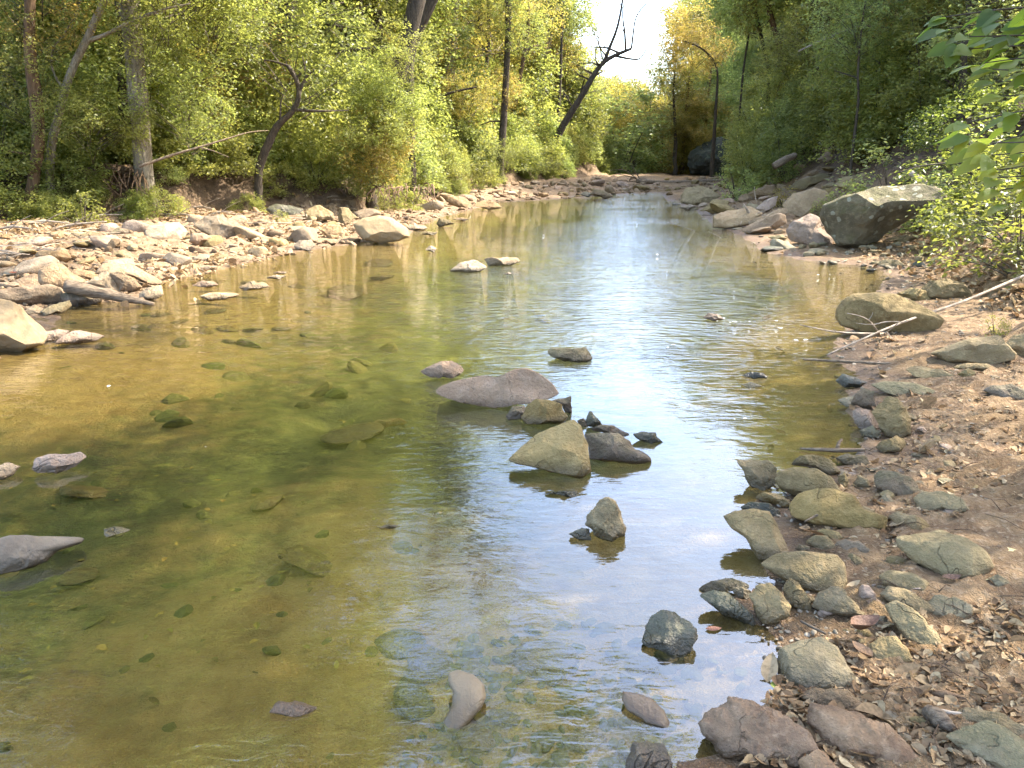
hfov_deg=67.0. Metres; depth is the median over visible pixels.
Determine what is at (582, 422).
stone
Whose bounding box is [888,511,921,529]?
stone
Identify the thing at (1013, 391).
stone
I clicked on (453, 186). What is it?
bush
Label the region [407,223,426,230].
stone
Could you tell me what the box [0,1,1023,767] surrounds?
ground
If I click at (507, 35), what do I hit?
tree
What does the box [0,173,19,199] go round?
bush
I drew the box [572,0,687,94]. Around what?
sky
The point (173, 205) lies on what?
bush
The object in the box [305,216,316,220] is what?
cobble
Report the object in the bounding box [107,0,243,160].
shrub
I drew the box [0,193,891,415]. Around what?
water
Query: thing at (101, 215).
stick
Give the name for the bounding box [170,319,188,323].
cobble
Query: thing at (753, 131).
shrub
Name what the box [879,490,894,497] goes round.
stone
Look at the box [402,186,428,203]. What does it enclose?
bush
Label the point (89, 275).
cobble
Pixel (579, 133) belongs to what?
shrub
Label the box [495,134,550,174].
shrub
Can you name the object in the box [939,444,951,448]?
stone
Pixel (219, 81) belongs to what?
shrub
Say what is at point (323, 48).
shrub
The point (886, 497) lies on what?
stone
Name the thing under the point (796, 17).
tree
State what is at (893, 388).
slab
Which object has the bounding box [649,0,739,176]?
tree
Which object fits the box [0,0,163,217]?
tree
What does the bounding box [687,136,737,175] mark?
outcrop
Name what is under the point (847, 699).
stone
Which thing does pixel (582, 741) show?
stone
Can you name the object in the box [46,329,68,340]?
stone
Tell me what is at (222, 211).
stick
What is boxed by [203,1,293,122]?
shrub
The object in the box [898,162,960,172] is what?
dead branch
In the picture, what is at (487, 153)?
shrub
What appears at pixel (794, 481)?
rock
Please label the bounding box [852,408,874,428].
stone
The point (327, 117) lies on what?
shrub
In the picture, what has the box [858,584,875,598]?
stone
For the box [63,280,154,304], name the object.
driftwood log
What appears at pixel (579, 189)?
stone
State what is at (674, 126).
tree
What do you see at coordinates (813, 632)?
gravel
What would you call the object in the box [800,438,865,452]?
stick
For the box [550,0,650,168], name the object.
dead tree
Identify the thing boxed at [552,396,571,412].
stone
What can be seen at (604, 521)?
stone
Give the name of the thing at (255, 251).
cobble
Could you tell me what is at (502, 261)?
stone
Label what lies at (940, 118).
shrub
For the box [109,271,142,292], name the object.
rock
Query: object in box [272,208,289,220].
sprout
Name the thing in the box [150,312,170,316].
cobble
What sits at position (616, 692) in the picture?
stone
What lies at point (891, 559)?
stone
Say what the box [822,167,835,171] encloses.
slab
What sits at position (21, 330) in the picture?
boulder
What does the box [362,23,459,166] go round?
shrub
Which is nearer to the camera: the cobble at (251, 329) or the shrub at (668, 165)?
the cobble at (251, 329)
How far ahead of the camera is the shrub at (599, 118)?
45.86 m
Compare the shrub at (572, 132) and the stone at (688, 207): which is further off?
the shrub at (572, 132)
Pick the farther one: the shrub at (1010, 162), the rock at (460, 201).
the rock at (460, 201)
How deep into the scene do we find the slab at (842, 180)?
19.30 m
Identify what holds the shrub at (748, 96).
on the ground
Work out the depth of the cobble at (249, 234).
13.83 m
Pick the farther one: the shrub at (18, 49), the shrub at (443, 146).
the shrub at (443, 146)
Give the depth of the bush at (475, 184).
29.50 m
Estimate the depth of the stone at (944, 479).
3.78 m
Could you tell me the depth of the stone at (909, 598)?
2.73 m
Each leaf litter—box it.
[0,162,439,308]
[684,55,1023,767]
[739,264,1023,767]
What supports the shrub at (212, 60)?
on the ground
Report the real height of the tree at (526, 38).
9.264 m
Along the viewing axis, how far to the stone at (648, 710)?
2.29 m
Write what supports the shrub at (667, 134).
on the ground
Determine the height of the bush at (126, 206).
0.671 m
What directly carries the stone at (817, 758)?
on the ground
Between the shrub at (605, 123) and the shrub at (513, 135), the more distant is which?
the shrub at (605, 123)
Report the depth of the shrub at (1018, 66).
17.94 m
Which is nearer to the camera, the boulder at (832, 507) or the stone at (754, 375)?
the boulder at (832, 507)
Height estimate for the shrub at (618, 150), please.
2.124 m
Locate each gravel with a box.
[0,168,665,309]
[0,267,552,762]
[399,617,747,767]
[674,149,1020,658]
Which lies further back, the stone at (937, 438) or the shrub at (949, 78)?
the shrub at (949, 78)
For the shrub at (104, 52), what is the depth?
16.73 m
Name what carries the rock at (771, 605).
on the ground
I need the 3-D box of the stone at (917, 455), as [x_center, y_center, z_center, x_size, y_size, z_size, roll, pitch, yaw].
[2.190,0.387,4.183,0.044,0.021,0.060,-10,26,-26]
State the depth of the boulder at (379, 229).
14.31 m
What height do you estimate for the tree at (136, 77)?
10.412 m
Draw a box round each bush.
[0,166,36,222]
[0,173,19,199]
[2,188,70,221]
[24,165,76,197]
[28,193,83,220]
[53,189,113,227]
[63,170,113,208]
[109,187,166,220]
[121,182,190,218]
[152,154,190,184]
[226,192,268,213]
[377,180,424,210]
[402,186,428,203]
[416,164,438,188]
[431,167,451,195]
[441,150,464,172]
[445,168,473,192]
[448,177,470,195]
[454,152,472,174]
[466,173,484,189]
[467,150,483,165]
[476,156,506,184]
[479,178,498,187]
[518,162,538,179]
[537,164,560,179]
[558,155,576,178]
[714,164,765,200]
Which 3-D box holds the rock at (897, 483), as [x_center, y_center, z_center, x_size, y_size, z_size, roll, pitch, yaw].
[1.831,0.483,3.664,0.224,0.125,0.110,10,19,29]
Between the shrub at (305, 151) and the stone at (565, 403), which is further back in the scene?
the shrub at (305, 151)
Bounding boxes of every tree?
[0,0,115,113]
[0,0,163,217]
[45,0,256,206]
[81,0,295,211]
[98,0,218,104]
[112,0,264,83]
[115,1,132,163]
[180,0,421,80]
[186,0,210,113]
[203,0,386,209]
[265,0,406,123]
[279,0,296,111]
[322,0,443,209]
[328,1,476,37]
[334,0,473,86]
[349,1,448,39]
[365,0,523,123]
[403,0,464,203]
[417,67,497,125]
[432,0,548,105]
[440,0,553,183]
[441,0,531,122]
[462,0,576,111]
[480,0,575,139]
[481,0,566,152]
[512,0,590,111]
[527,8,602,76]
[531,0,615,133]
[534,10,614,146]
[536,0,598,125]
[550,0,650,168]
[573,71,622,91]
[587,67,640,139]
[601,78,657,167]
[608,72,631,131]
[621,64,683,169]
[638,23,718,174]
[641,61,692,145]
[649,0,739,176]
[650,0,730,173]
[657,0,718,90]
[661,0,759,142]
[677,3,742,89]
[690,7,772,95]
[693,0,808,99]
[711,0,779,180]
[717,0,784,120]
[726,7,790,101]
[731,0,836,100]
[739,0,846,101]
[749,1,838,65]
[751,0,852,127]
[757,0,801,97]
[768,2,839,60]
[800,0,925,175]
[802,0,1000,133]
[805,0,942,95]
[820,0,881,45]
[822,0,955,129]
[835,0,957,150]
[846,0,1023,92]
[858,0,1002,142]
[878,0,1023,122]
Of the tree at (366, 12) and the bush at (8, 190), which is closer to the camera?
the bush at (8, 190)
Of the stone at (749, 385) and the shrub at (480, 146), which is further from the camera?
the shrub at (480, 146)
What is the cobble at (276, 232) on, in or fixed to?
on the ground
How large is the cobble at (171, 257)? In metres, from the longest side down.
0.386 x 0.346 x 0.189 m
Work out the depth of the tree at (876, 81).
19.41 m
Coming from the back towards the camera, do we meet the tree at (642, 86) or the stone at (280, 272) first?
the tree at (642, 86)
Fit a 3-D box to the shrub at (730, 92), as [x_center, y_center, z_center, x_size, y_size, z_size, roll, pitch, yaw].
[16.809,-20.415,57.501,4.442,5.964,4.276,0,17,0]
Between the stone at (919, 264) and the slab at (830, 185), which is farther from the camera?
the slab at (830, 185)
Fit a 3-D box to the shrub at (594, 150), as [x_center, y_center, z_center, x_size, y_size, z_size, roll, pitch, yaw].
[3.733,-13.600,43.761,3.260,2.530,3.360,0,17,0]
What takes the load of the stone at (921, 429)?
on the ground
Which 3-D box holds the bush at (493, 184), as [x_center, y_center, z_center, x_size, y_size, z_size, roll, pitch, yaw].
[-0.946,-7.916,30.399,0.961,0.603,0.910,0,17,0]
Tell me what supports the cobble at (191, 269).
on the ground
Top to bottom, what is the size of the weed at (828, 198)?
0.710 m
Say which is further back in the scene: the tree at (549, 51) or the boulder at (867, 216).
the tree at (549, 51)
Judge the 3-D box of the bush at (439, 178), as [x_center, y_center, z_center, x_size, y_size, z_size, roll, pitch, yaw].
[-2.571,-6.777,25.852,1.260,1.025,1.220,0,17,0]
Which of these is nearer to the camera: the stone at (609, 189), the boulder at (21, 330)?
the boulder at (21, 330)
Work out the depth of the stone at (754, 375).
5.75 m
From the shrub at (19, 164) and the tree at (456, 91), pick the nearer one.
the shrub at (19, 164)
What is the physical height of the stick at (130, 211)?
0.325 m
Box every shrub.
[0,0,115,105]
[0,0,116,157]
[0,0,131,175]
[0,11,55,128]
[0,74,29,168]
[0,105,73,185]
[1,0,154,157]
[3,0,195,162]
[8,120,104,174]
[17,129,120,200]
[21,6,173,105]
[60,101,161,162]
[65,2,231,170]
[96,11,252,166]
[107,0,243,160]
[120,112,198,174]
[156,110,271,180]
[165,120,240,168]
[171,15,241,107]
[181,0,319,159]
[198,0,322,150]
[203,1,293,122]
[209,100,292,174]
[212,0,362,176]
[247,160,321,199]
[265,135,350,179]
[267,22,349,103]
[273,21,369,127]
[274,1,397,176]
[281,123,347,188]
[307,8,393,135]
[309,17,367,73]
[310,39,348,107]
[315,142,384,199]
[326,127,388,178]
[344,84,444,171]
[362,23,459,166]
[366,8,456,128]
[377,149,415,190]
[380,125,449,195]
[386,26,455,139]
[414,2,496,159]
[414,65,460,144]
[415,0,497,155]
[415,59,470,128]
[415,119,435,163]
[417,122,467,181]
[419,118,460,169]
[426,117,459,150]
[431,33,506,134]
[434,20,488,100]
[439,18,511,143]
[441,135,470,161]
[452,124,507,164]
[456,148,504,184]
[458,135,493,162]
[461,21,543,141]
[479,64,540,156]
[487,113,540,163]
[487,126,505,160]
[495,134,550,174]
[506,140,545,174]
[519,130,548,160]
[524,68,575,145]
[524,123,563,154]
[526,147,572,176]
[533,112,575,159]
[533,134,570,167]
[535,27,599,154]
[546,79,602,162]
[549,144,576,171]
[559,135,582,164]
[560,125,591,162]
[565,118,596,166]
[571,76,613,143]
[573,120,606,165]
[582,88,610,160]
[589,81,620,144]
[589,140,621,162]
[589,156,614,174]
[595,71,672,174]
[596,74,625,134]
[604,136,632,164]
[618,78,669,168]
[631,107,698,173]
[633,86,686,167]
[664,91,744,174]
[667,67,751,154]
[701,65,764,138]
[707,47,760,126]
[708,66,750,122]
[716,94,771,163]
[716,107,779,188]
[717,100,761,163]
[720,63,797,179]
[726,54,777,139]
[731,73,823,158]
[733,66,772,116]
[738,58,815,162]
[743,75,772,119]
[746,77,822,185]
[753,21,839,150]
[760,13,823,125]
[774,10,852,141]
[784,9,889,150]
[803,42,952,119]
[808,0,949,164]
[813,14,911,151]
[826,136,936,197]
[851,95,930,151]
[855,0,1022,77]
[889,99,1021,188]
[893,79,1023,160]
[896,157,1023,245]
[901,131,1022,233]
[905,169,1023,288]
[906,139,1023,253]
[907,128,1021,218]
[940,18,1004,86]
[942,44,1023,100]
[947,0,1023,32]
[957,69,1023,117]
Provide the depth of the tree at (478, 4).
34.05 m
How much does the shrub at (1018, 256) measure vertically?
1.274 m
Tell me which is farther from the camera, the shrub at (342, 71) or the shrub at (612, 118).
the shrub at (612, 118)
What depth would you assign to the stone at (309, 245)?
13.26 m
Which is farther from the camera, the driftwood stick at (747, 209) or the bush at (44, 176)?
the driftwood stick at (747, 209)
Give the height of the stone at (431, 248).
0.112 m
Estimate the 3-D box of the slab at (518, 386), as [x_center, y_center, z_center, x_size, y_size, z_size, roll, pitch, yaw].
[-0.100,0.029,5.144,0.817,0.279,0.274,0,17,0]
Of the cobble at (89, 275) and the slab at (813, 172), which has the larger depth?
the slab at (813, 172)
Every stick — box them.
[0,215,31,229]
[13,211,69,224]
[53,212,106,229]
[87,204,122,218]
[116,202,141,212]
[164,206,202,216]
[193,198,218,208]
[207,201,239,215]
[740,187,761,224]
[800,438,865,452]
[800,620,825,634]
[803,358,891,364]
[804,514,818,521]
[928,690,961,698]
[943,709,961,714]
[968,645,1023,655]
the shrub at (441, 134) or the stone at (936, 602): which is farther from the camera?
the shrub at (441, 134)
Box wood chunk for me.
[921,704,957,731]
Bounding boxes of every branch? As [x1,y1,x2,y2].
[798,25,873,51]
[800,274,1023,358]
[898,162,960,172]
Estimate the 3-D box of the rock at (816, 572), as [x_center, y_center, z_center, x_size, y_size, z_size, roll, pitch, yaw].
[1.120,0.718,2.971,0.314,0.142,0.167,6,18,20]
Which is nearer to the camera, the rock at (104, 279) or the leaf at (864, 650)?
the leaf at (864, 650)
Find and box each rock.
[0,284,64,305]
[38,263,85,288]
[60,292,102,305]
[87,271,118,290]
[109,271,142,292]
[266,204,302,215]
[303,205,333,221]
[338,207,356,224]
[446,196,471,208]
[474,201,501,209]
[509,420,590,478]
[521,399,567,424]
[585,433,650,463]
[590,189,612,197]
[680,185,719,204]
[698,696,818,766]
[700,590,754,625]
[703,199,728,212]
[748,185,776,197]
[749,583,790,624]
[761,551,847,592]
[775,467,840,496]
[777,636,855,688]
[786,214,833,244]
[791,454,840,474]
[807,702,918,762]
[872,396,911,437]
[874,470,921,494]
[878,259,905,268]
[885,600,941,645]
[897,288,930,300]
[931,335,1016,363]
[957,707,1023,735]
[1006,333,1023,356]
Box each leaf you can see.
[706,626,720,630]
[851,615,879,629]
[852,641,872,656]
[943,574,960,578]
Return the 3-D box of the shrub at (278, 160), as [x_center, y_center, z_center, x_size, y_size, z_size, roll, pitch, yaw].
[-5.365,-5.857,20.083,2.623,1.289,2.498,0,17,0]
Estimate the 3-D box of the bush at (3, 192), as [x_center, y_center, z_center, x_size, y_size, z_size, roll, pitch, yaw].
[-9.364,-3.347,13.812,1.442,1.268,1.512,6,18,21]
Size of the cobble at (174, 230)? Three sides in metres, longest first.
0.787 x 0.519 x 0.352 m
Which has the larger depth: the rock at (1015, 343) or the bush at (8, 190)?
the bush at (8, 190)
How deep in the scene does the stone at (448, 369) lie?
5.71 m
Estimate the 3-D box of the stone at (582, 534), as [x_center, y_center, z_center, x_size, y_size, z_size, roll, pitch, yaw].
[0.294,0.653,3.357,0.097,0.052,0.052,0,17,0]
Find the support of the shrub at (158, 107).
on the ground
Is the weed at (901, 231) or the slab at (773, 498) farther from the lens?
the weed at (901, 231)
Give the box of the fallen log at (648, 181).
[610,164,728,183]
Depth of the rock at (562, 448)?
4.04 m
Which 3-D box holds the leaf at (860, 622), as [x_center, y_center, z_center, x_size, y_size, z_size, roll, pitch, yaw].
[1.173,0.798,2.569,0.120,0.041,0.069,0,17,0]
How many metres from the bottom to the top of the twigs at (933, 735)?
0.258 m
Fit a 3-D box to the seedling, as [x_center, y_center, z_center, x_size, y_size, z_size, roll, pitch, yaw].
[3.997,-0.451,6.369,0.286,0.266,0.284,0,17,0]
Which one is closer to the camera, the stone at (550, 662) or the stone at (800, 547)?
the stone at (550, 662)
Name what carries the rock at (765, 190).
on the ground
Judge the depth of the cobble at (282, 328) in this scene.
8.03 m
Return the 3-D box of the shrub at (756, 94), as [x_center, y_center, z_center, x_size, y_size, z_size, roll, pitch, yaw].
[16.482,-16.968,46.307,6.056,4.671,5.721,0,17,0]
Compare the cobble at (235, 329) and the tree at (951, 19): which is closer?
the cobble at (235, 329)
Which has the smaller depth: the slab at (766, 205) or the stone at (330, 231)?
the stone at (330, 231)
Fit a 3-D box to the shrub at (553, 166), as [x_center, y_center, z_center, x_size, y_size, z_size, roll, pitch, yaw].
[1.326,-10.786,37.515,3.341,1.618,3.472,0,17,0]
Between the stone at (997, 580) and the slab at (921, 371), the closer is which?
the stone at (997, 580)
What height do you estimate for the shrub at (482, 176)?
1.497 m
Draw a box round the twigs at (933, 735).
[802,281,1023,755]
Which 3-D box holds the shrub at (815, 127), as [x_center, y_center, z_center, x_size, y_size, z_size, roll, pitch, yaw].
[11.044,-9.938,25.210,3.619,4.656,3.418,0,17,0]
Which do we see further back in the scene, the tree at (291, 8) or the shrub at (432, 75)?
the shrub at (432, 75)
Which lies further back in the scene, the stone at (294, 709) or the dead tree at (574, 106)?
the dead tree at (574, 106)
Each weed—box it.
[768,185,796,208]
[809,191,837,216]
[886,221,910,234]
[901,189,952,231]
[953,178,1007,208]
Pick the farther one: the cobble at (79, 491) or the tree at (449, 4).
the tree at (449, 4)
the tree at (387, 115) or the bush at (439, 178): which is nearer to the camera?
the tree at (387, 115)
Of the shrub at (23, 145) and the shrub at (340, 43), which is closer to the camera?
the shrub at (23, 145)
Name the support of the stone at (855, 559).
on the ground
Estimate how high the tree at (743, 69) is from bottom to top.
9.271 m
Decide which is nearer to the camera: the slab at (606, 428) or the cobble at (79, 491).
the cobble at (79, 491)
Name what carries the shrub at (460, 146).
on the ground
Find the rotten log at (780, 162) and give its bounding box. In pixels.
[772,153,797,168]
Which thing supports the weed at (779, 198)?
on the ground
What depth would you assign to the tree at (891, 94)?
18.50 m
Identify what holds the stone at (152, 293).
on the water
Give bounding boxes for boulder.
[0,299,47,352]
[194,214,239,238]
[353,215,409,242]
[724,508,787,560]
[789,488,887,528]
[819,183,949,246]
[835,292,944,332]
[896,529,993,577]
[913,491,969,512]
[921,278,971,298]
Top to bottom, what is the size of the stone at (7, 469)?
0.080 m
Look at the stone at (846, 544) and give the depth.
3.15 m
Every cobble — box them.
[0,261,16,266]
[0,282,19,287]
[3,268,14,275]
[13,255,58,275]
[19,249,37,253]
[26,236,52,245]
[35,250,70,262]
[50,231,66,237]
[57,245,72,248]
[59,485,107,497]
[60,567,97,586]
[71,269,98,279]
[72,232,83,236]
[73,241,90,246]
[76,256,95,264]
[89,235,121,247]
[100,223,118,231]
[103,258,134,264]
[105,329,124,331]
[112,251,125,256]
[121,219,150,232]
[127,245,137,250]
[138,252,165,260]
[145,222,189,239]
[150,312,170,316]
[162,252,191,265]
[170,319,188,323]
[181,265,194,271]
[187,215,202,222]
[188,246,206,252]
[191,324,213,334]
[192,254,208,261]
[198,265,217,270]
[199,279,221,283]
[202,235,223,246]
[204,308,225,314]
[214,254,225,258]
[219,325,239,331]
[221,339,236,343]
[228,215,247,223]
[229,244,239,247]
[234,225,265,239]
[242,327,263,331]
[247,247,268,256]
[250,493,283,511]
[258,219,268,223]
[267,229,285,236]
[268,238,288,246]
[272,327,291,329]
[276,218,291,224]
[278,545,332,577]
[288,284,305,288]
[290,227,317,242]
[292,222,305,226]
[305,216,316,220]
[319,422,383,443]
[327,284,362,299]
[349,238,360,241]
[354,208,380,218]
[364,259,392,267]
[371,274,393,278]
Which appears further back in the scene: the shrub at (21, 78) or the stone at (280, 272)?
the shrub at (21, 78)
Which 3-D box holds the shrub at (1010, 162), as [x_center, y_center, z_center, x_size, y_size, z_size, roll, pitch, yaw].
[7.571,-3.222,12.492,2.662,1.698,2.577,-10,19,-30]
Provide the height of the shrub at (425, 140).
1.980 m
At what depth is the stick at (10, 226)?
12.50 m
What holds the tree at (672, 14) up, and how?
on the ground
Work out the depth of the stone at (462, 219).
19.10 m
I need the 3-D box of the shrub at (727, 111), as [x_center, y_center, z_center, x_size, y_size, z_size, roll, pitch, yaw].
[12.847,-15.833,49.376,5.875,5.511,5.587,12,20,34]
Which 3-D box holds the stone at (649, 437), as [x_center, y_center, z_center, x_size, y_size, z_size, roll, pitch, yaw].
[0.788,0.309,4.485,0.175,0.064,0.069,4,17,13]
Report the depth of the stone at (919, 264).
10.93 m
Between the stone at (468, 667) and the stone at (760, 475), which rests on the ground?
the stone at (468, 667)
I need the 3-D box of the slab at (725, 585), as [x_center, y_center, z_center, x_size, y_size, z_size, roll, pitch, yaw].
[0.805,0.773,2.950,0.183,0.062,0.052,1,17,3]
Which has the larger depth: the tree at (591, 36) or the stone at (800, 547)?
the tree at (591, 36)
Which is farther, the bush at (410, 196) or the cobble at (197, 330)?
the bush at (410, 196)
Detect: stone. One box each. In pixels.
[0,462,19,479]
[0,535,83,574]
[25,304,42,314]
[32,452,85,473]
[40,300,71,315]
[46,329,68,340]
[55,330,103,343]
[80,232,101,236]
[104,526,129,538]
[107,238,122,247]
[108,227,128,233]
[139,285,162,299]
[189,232,211,245]
[192,280,217,287]
[200,292,238,300]
[239,281,268,290]
[267,275,284,278]
[269,701,316,716]
[273,271,286,273]
[294,240,315,250]
[320,224,342,238]
[374,628,425,659]
[375,418,406,426]
[379,524,398,528]
[393,675,435,720]
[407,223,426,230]
[407,644,453,685]
[420,200,443,210]
[421,231,437,234]
[421,361,463,377]
[425,245,435,252]
[437,218,453,226]
[439,193,453,200]
[443,670,485,732]
[450,260,486,272]
[453,217,467,220]
[456,720,494,750]
[459,194,472,200]
[461,660,489,675]
[484,257,519,265]
[489,709,520,724]
[492,189,501,193]
[506,406,524,420]
[509,639,579,686]
[530,181,539,184]
[534,733,554,751]
[538,193,548,197]
[546,490,581,497]
[548,347,592,362]
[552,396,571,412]
[569,528,590,540]
[569,730,605,752]
[576,187,585,191]
[577,418,587,426]
[580,191,590,196]
[585,411,601,426]
[585,497,626,541]
[590,179,604,185]
[604,185,614,192]
[607,683,638,699]
[616,181,628,186]
[622,691,669,729]
[625,740,672,767]
[626,734,664,758]
[627,655,663,675]
[633,185,649,190]
[633,431,662,443]
[642,610,697,658]
[643,676,670,688]
[656,702,677,732]
[678,204,698,209]
[703,313,723,320]
[732,586,750,599]
[737,459,776,490]
[741,382,761,388]
[742,372,766,378]
[760,246,783,252]
[783,578,811,610]
[795,544,810,550]
[797,688,865,714]
[798,749,838,767]
[806,535,834,549]
[807,248,828,254]
[811,586,861,616]
[817,529,842,538]
[817,610,832,617]
[835,539,869,552]
[836,374,866,387]
[836,453,868,464]
[838,396,854,406]
[838,472,848,487]
[848,553,861,564]
[851,388,875,408]
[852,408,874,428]
[853,475,869,486]
[857,629,873,636]
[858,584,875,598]
[859,426,880,438]
[866,597,884,603]
[867,250,881,253]
[869,636,913,661]
[873,614,887,626]
[875,435,905,452]
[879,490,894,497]
[879,493,894,501]
[879,570,928,590]
[880,586,934,612]
[885,265,893,268]
[885,556,905,563]
[886,233,919,242]
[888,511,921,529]
[891,242,902,245]
[908,413,916,420]
[909,716,925,723]
[910,244,928,250]
[911,453,921,457]
[912,262,924,266]
[915,256,925,261]
[916,426,926,432]
[918,517,929,529]
[923,246,942,254]
[928,594,972,617]
[929,435,941,442]
[930,257,942,262]
[937,478,953,483]
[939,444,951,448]
[943,460,955,465]
[944,508,959,512]
[953,363,996,370]
[957,368,975,376]
[983,384,1023,399]
[989,574,1010,586]
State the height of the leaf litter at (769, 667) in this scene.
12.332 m
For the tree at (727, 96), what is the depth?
50.11 m
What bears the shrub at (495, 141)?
on the ground
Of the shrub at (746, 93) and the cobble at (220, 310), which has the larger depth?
the shrub at (746, 93)
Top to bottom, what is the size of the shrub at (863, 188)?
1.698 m
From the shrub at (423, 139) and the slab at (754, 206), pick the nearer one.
the slab at (754, 206)
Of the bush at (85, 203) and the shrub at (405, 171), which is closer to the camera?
the bush at (85, 203)
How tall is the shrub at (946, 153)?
1.868 m
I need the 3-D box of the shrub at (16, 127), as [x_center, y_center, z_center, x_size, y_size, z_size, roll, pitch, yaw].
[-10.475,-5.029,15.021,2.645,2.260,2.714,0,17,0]
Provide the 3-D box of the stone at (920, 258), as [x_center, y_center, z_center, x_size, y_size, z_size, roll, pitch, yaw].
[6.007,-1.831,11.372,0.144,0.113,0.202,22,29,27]
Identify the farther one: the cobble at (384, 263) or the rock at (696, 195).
the rock at (696, 195)
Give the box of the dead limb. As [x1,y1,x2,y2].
[908,170,969,203]
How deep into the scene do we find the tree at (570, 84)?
42.52 m
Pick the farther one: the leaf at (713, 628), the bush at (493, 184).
the bush at (493, 184)
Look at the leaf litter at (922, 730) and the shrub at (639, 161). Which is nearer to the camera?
the leaf litter at (922, 730)
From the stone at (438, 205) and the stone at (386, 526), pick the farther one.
the stone at (438, 205)
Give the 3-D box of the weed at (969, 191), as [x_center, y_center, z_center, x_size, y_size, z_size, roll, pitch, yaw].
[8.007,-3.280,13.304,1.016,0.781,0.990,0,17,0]
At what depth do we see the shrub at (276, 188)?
18.44 m
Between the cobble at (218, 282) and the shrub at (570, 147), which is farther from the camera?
the shrub at (570, 147)
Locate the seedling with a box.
[981,313,1015,336]
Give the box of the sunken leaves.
[5,340,616,749]
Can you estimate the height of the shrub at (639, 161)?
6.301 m
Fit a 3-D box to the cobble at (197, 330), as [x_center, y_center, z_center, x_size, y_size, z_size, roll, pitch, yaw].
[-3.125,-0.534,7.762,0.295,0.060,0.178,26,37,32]
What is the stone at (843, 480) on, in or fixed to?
on the ground
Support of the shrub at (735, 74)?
on the ground
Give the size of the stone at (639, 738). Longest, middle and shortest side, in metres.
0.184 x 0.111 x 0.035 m
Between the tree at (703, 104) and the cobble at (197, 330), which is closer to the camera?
the cobble at (197, 330)
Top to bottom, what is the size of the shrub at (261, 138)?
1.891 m
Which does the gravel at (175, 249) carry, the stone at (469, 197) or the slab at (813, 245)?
the stone at (469, 197)
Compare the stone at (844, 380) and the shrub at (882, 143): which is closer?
the stone at (844, 380)
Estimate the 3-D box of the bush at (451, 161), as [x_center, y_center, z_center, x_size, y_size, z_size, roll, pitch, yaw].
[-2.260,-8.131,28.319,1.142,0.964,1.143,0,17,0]
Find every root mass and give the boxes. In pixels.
[101,167,148,195]
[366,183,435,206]
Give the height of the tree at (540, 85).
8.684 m
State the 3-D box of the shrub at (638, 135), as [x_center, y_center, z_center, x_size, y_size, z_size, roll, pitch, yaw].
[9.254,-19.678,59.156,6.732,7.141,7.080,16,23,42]
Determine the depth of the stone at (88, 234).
12.83 m
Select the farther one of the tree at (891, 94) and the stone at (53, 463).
the tree at (891, 94)
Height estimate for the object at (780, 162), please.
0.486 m
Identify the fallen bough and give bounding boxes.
[138,130,268,167]
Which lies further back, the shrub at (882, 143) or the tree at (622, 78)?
the tree at (622, 78)
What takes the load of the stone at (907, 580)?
on the ground
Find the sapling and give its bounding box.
[913,7,1023,215]
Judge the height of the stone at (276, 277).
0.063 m
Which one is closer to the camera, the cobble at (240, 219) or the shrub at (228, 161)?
the cobble at (240, 219)
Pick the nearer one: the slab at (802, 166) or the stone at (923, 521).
the stone at (923, 521)
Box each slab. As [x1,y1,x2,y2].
[94,262,161,284]
[288,226,304,230]
[436,368,558,407]
[591,424,628,436]
[698,203,707,206]
[699,578,748,592]
[710,203,734,212]
[713,206,761,228]
[725,198,734,202]
[738,193,753,201]
[741,213,786,233]
[741,502,780,515]
[746,203,769,211]
[746,227,771,233]
[748,208,787,224]
[756,196,777,212]
[756,492,790,506]
[758,196,770,200]
[768,235,786,239]
[770,239,795,249]
[774,229,785,234]
[776,184,785,188]
[782,187,831,217]
[789,173,829,189]
[793,164,804,170]
[799,244,806,248]
[803,251,814,256]
[808,169,819,175]
[809,242,820,247]
[816,251,824,255]
[818,147,836,161]
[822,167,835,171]
[822,182,834,188]
[834,173,866,189]
[859,245,876,249]
[871,381,934,396]
[906,366,953,377]
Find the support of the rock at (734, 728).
on the ground
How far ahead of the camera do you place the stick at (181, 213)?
15.43 m
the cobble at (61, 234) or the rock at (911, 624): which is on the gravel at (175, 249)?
the cobble at (61, 234)
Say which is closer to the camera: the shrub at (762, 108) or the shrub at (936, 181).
the shrub at (936, 181)
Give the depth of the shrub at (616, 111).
54.40 m
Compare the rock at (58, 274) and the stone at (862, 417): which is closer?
the stone at (862, 417)
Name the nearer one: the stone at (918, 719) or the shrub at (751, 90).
the stone at (918, 719)
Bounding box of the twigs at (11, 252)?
[0,196,421,257]
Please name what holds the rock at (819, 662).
on the ground
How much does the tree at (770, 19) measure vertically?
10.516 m
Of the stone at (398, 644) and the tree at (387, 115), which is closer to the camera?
the stone at (398, 644)
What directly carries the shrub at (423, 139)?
on the ground
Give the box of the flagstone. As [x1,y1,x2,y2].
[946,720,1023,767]
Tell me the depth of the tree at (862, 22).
19.46 m
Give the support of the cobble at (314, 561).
on the ground
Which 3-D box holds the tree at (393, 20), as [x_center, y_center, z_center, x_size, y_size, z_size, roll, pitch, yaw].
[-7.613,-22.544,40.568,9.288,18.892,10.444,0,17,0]
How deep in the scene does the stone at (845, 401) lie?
5.08 m
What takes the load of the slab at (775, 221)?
on the slab at (762, 230)

